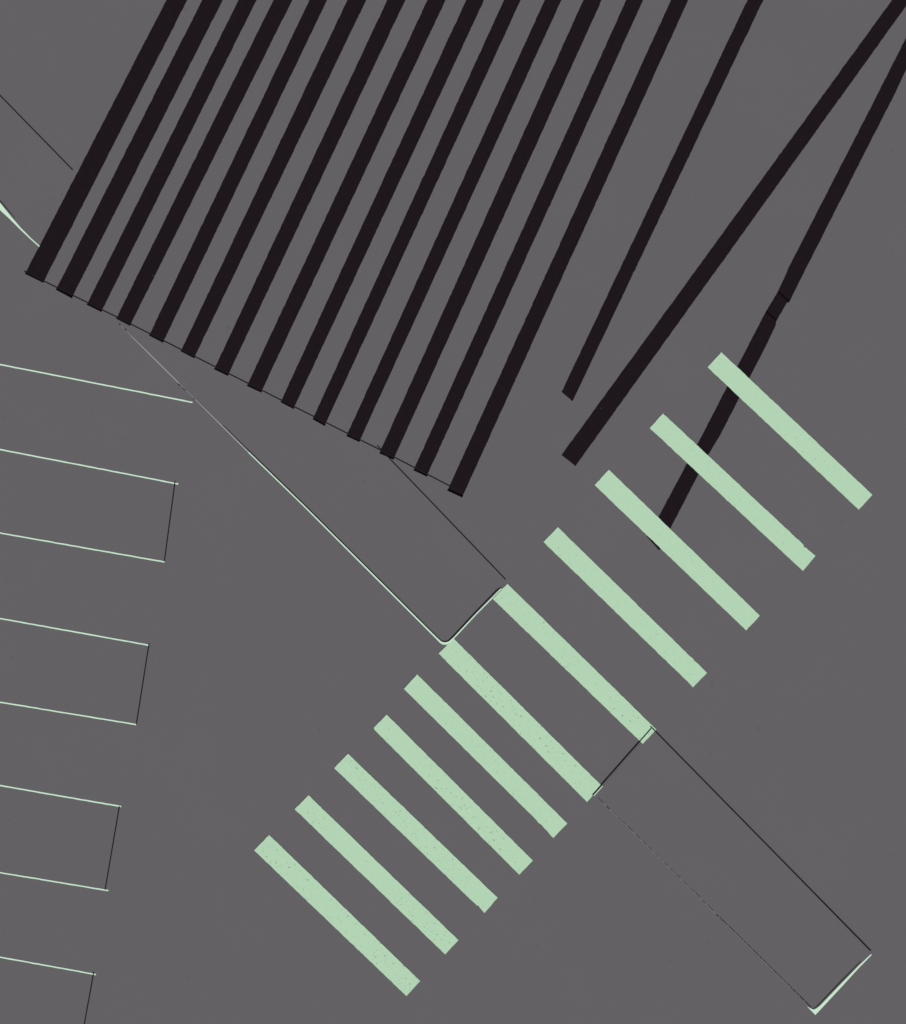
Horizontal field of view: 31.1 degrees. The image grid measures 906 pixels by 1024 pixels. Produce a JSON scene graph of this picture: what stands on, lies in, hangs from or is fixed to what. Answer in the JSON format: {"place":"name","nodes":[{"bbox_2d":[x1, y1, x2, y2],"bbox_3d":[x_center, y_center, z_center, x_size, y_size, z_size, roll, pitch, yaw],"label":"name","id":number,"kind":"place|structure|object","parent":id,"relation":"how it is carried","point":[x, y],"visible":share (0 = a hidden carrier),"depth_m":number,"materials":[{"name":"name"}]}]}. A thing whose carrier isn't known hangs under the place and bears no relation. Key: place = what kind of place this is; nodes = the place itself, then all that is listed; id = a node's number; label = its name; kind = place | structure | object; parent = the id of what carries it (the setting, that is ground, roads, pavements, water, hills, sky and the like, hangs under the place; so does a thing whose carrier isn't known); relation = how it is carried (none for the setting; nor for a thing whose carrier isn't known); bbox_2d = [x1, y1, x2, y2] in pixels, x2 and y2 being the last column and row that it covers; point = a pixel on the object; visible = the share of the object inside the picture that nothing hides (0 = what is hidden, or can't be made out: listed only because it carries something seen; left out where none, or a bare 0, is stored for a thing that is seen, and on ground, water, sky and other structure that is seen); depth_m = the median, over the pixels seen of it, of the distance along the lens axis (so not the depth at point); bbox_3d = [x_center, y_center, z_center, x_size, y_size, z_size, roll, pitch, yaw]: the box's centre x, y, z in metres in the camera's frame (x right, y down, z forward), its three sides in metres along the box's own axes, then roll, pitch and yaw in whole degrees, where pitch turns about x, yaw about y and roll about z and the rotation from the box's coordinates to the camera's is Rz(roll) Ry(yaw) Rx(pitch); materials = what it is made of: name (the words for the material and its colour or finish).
{"place":"outdoors","nodes":[
{"label":"outdoors","id":0,"kind":"place"},
{"bbox_2d":[44,0,670,488],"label":"pavement","id":1,"kind":"structure","parent":0,"point":[500,250],"depth_m":47.99,"materials":[{"name":"grey asphalt"}]},
{"bbox_2d":[25,0,186,282],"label":"dark band","id":2,"kind":"object","parent":1,"relation":"on","point":[59,228],"visible":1,"depth_m":47.99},
{"bbox_2d":[56,0,222,297],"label":"dark band","id":3,"kind":"object","parent":1,"relation":"on","point":[159,104],"visible":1,"depth_m":47.99,"materials":[{"name":"black paint"}]},
{"bbox_2d":[86,0,255,311],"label":"dark band","id":4,"kind":"object","parent":1,"relation":"on","point":[186,122],"visible":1,"depth_m":47.99,"materials":[{"name":"black paint"}]},
{"bbox_2d":[116,0,291,325],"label":"dark band","id":5,"kind":"object","parent":1,"relation":"on","point":[245,75],"visible":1,"depth_m":47.99,"materials":[{"name":"black paint"}]},
{"bbox_2d":[149,0,326,342],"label":"dark band","id":6,"kind":"object","parent":1,"relation":"on","point":[239,164],"visible":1,"depth_m":47.99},
{"bbox_2d":[24,271,458,490],"bbox_3d":[-6.224,-3.876,47.990,14.368,0.008,0.064,27,90,0],"label":"tar seam","id":7,"kind":"object","parent":1,"relation":"on","point":[241,380],"visible":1,"depth_m":47.99,"materials":[{"name":"black asphalt"}]},
{"bbox_2d":[181,0,365,357],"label":"dark band","id":8,"kind":"object","parent":1,"relation":"on","point":[328,59],"visible":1,"depth_m":47.99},
{"bbox_2d":[214,0,404,375],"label":"dark band","id":9,"kind":"object","parent":1,"relation":"on","point":[380,33],"visible":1,"depth_m":47.99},
{"bbox_2d":[247,0,444,391],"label":"dark band","id":10,"kind":"object","parent":1,"relation":"on","point":[420,34],"visible":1,"depth_m":47.99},
{"bbox_2d":[281,0,483,408],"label":"dark band","id":11,"kind":"object","parent":1,"relation":"on","point":[409,141],"visible":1,"depth_m":47.99,"materials":[{"name":"black paint"}]},
{"bbox_2d":[313,0,520,425],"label":"dark band","id":12,"kind":"object","parent":1,"relation":"on","point":[475,80],"visible":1,"depth_m":47.99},
{"bbox_2d":[347,0,560,441],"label":"dark band","id":13,"kind":"object","parent":1,"relation":"on","point":[507,99],"visible":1,"depth_m":47.99,"materials":[{"name":"black paint"}]},
{"bbox_2d":[380,0,600,459],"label":"dark band","id":14,"kind":"object","parent":1,"relation":"on","point":[567,55],"visible":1,"depth_m":47.99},
{"bbox_2d":[414,0,642,476],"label":"dark band","id":15,"kind":"object","parent":1,"relation":"on","point":[554,177],"visible":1,"depth_m":47.99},
{"bbox_2d":[447,0,687,496],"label":"dark band","id":16,"kind":"object","parent":1,"relation":"on","point":[561,259],"visible":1,"depth_m":47.99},
{"bbox_2d":[0,0,905,1023],"bbox_3d":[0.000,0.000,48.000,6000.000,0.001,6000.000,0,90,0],"label":"ground","id":17,"kind":"structure","parent":0,"point":[296,646],"depth_m":48.00,"materials":[{"name":"grey asphalt"}]},
{"bbox_2d":[0,956,95,974],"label":"parking line","id":18,"kind":"object","parent":17,"relation":"on","point":[47,965],"visible":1,"depth_m":47.99,"materials":[{"name":"paint"}]},
{"bbox_2d":[0,872,107,890],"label":"parking line","id":19,"kind":"object","parent":17,"relation":"on","point":[54,881],"visible":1,"depth_m":47.99,"materials":[{"name":"paint"}]},
{"bbox_2d":[0,785,120,806],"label":"parking line","id":20,"kind":"object","parent":17,"relation":"on","point":[60,795],"visible":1,"depth_m":47.99,"materials":[{"name":"paint"}]},
{"bbox_2d":[0,702,135,724],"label":"parking line","id":21,"kind":"object","parent":17,"relation":"on","point":[68,713],"visible":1,"depth_m":47.99,"materials":[{"name":"paint"}]},
{"bbox_2d":[0,618,147,645],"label":"parking line","id":22,"kind":"object","parent":17,"relation":"on","point":[74,631],"visible":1,"depth_m":47.99,"materials":[{"name":"paint"}]},
{"bbox_2d":[0,532,164,561],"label":"parking line","id":23,"kind":"object","parent":17,"relation":"on","point":[82,547],"visible":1,"depth_m":47.99,"materials":[{"name":"paint"}]},
{"bbox_2d":[0,449,177,484],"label":"parking line","id":24,"kind":"object","parent":17,"relation":"on","point":[88,466],"visible":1,"depth_m":47.99,"materials":[{"name":"paint"}]},
{"bbox_2d":[84,972,93,1023],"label":"tar joint","id":25,"kind":"object","parent":17,"relation":"on","point":[89,998],"visible":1,"depth_m":47.99,"materials":[{"name":"black asphalt"}]},
{"bbox_2d":[0,364,191,402],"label":"parking line","id":26,"kind":"object","parent":17,"relation":"on","point":[96,383],"visible":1,"depth_m":47.99,"materials":[{"name":"paint"}]},
{"bbox_2d":[105,806,119,889],"bbox_3d":[-10.052,9.911,47.996,0.032,0.012,2.502,10,90,0],"label":"tar joint","id":27,"kind":"object","parent":17,"relation":"on","point":[112,847],"visible":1,"depth_m":47.99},
{"bbox_2d":[136,643,149,723],"bbox_3d":[-9.153,5.065,47.996,0.032,0.012,2.415,9,90,0],"label":"tar joint","id":28,"kind":"object","parent":17,"relation":"on","point":[142,683],"visible":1,"depth_m":47.99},
{"bbox_2d":[164,481,175,560],"bbox_3d":[-8.357,0.274,47.996,0.032,0.012,2.390,8,90,0],"label":"tar joint","id":29,"kind":"object","parent":17,"relation":"on","point":[169,520],"visible":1,"depth_m":47.99,"materials":[{"name":"black asphalt"}]},
{"bbox_2d":[0,95,505,644],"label":"traffic island","id":30,"kind":"structure","parent":17,"relation":"on","point":[410,547],"depth_m":48.00,"materials":[{"name":"concrete"}]},
{"bbox_2d":[254,835,419,995],"bbox_3d":[-3.404,11.897,47.992,6.222,0.020,0.642,44,90,0],"label":"crossing bar","id":31,"kind":"object","parent":17,"relation":"on","point":[321,900],"visible":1,"depth_m":47.98,"materials":[{"name":"green paint"}]},
{"bbox_2d":[295,795,457,953],"bbox_3d":[-2.253,10.697,47.992,6.173,0.020,0.592,44,90,0],"label":"crossing bar","id":32,"kind":"object","parent":17,"relation":"on","point":[372,870],"visible":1,"depth_m":47.98,"materials":[{"name":"green paint"}]},
{"bbox_2d":[335,754,496,912],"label":"crossing bar","id":33,"kind":"object","parent":17,"relation":"on","point":[415,832],"visible":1,"depth_m":47.98,"materials":[{"name":"green paint"}]},
{"bbox_2d":[374,715,532,874],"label":"crossing bar","id":34,"kind":"object","parent":17,"relation":"on","point":[454,796],"visible":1,"depth_m":47.98,"materials":[{"name":"green paint"}]},
{"bbox_2d":[404,675,566,837],"bbox_3d":[0.958,7.195,47.992,6.258,0.020,0.603,45,90,0],"label":"crossing bar","id":35,"kind":"object","parent":17,"relation":"on","point":[481,751],"visible":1,"depth_m":47.98,"materials":[{"name":"green paint"}]},
{"bbox_2d":[439,639,599,801],"bbox_3d":[1.986,6.136,47.992,6.201,0.020,0.650,45,90,0],"label":"crossing bar","id":36,"kind":"object","parent":17,"relation":"on","point":[523,723],"visible":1,"depth_m":47.98,"materials":[{"name":"green paint"}]},
{"bbox_2d":[493,584,655,742],"bbox_3d":[3.595,4.481,47.992,6.160,0.020,0.624,44,90,0],"label":"crossing bar","id":37,"kind":"object","parent":17,"relation":"on","point":[534,624],"visible":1,"depth_m":47.98,"materials":[{"name":"green paint"}]},
{"bbox_2d":[544,527,706,686],"bbox_3d":[5.085,2.808,47.992,6.157,0.020,0.620,44,90,0],"label":"crossing bar","id":38,"kind":"object","parent":17,"relation":"on","point":[590,573],"visible":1,"depth_m":47.98,"materials":[{"name":"green paint"}]},
{"bbox_2d":[562,0,762,400],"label":"dark band","id":39,"kind":"object","parent":17,"relation":"on","point":[665,188],"visible":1,"depth_m":47.99,"materials":[{"name":"black paint"}]},
{"bbox_2d":[595,470,759,629],"bbox_3d":[6.619,1.125,47.992,6.210,0.020,0.627,44,90,0],"label":"crossing bar","id":40,"kind":"object","parent":17,"relation":"on","point":[650,524],"visible":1,"depth_m":47.98,"materials":[{"name":"green paint"}]},
{"bbox_2d":[592,726,870,1014],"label":"traffic island","id":41,"kind":"structure","parent":17,"relation":"on","point":[674,812],"depth_m":48.00,"materials":[{"name":"concrete"}]},
{"bbox_2d":[650,414,814,570],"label":"crossing bar","id":42,"kind":"object","parent":17,"relation":"on","point":[727,487],"visible":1,"depth_m":47.98,"materials":[{"name":"green paint"}]},
{"bbox_2d":[562,0,905,465],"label":"dark band","id":43,"kind":"object","parent":17,"relation":"on","point":[581,442],"visible":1,"depth_m":47.99,"materials":[{"name":"black paint"}]},
{"bbox_2d":[647,39,905,549],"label":"dark band","id":44,"kind":"object","parent":17,"relation":"on","point":[784,295],"visible":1,"depth_m":47.99,"materials":[{"name":"black paint"}]},
{"bbox_2d":[708,352,871,509],"bbox_3d":[9.939,-2.391,47.992,6.142,0.020,0.614,43,90,0],"label":"crossing bar","id":45,"kind":"object","parent":17,"relation":"on","point":[772,414],"visible":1,"depth_m":47.98,"materials":[{"name":"green paint"}]}
]}

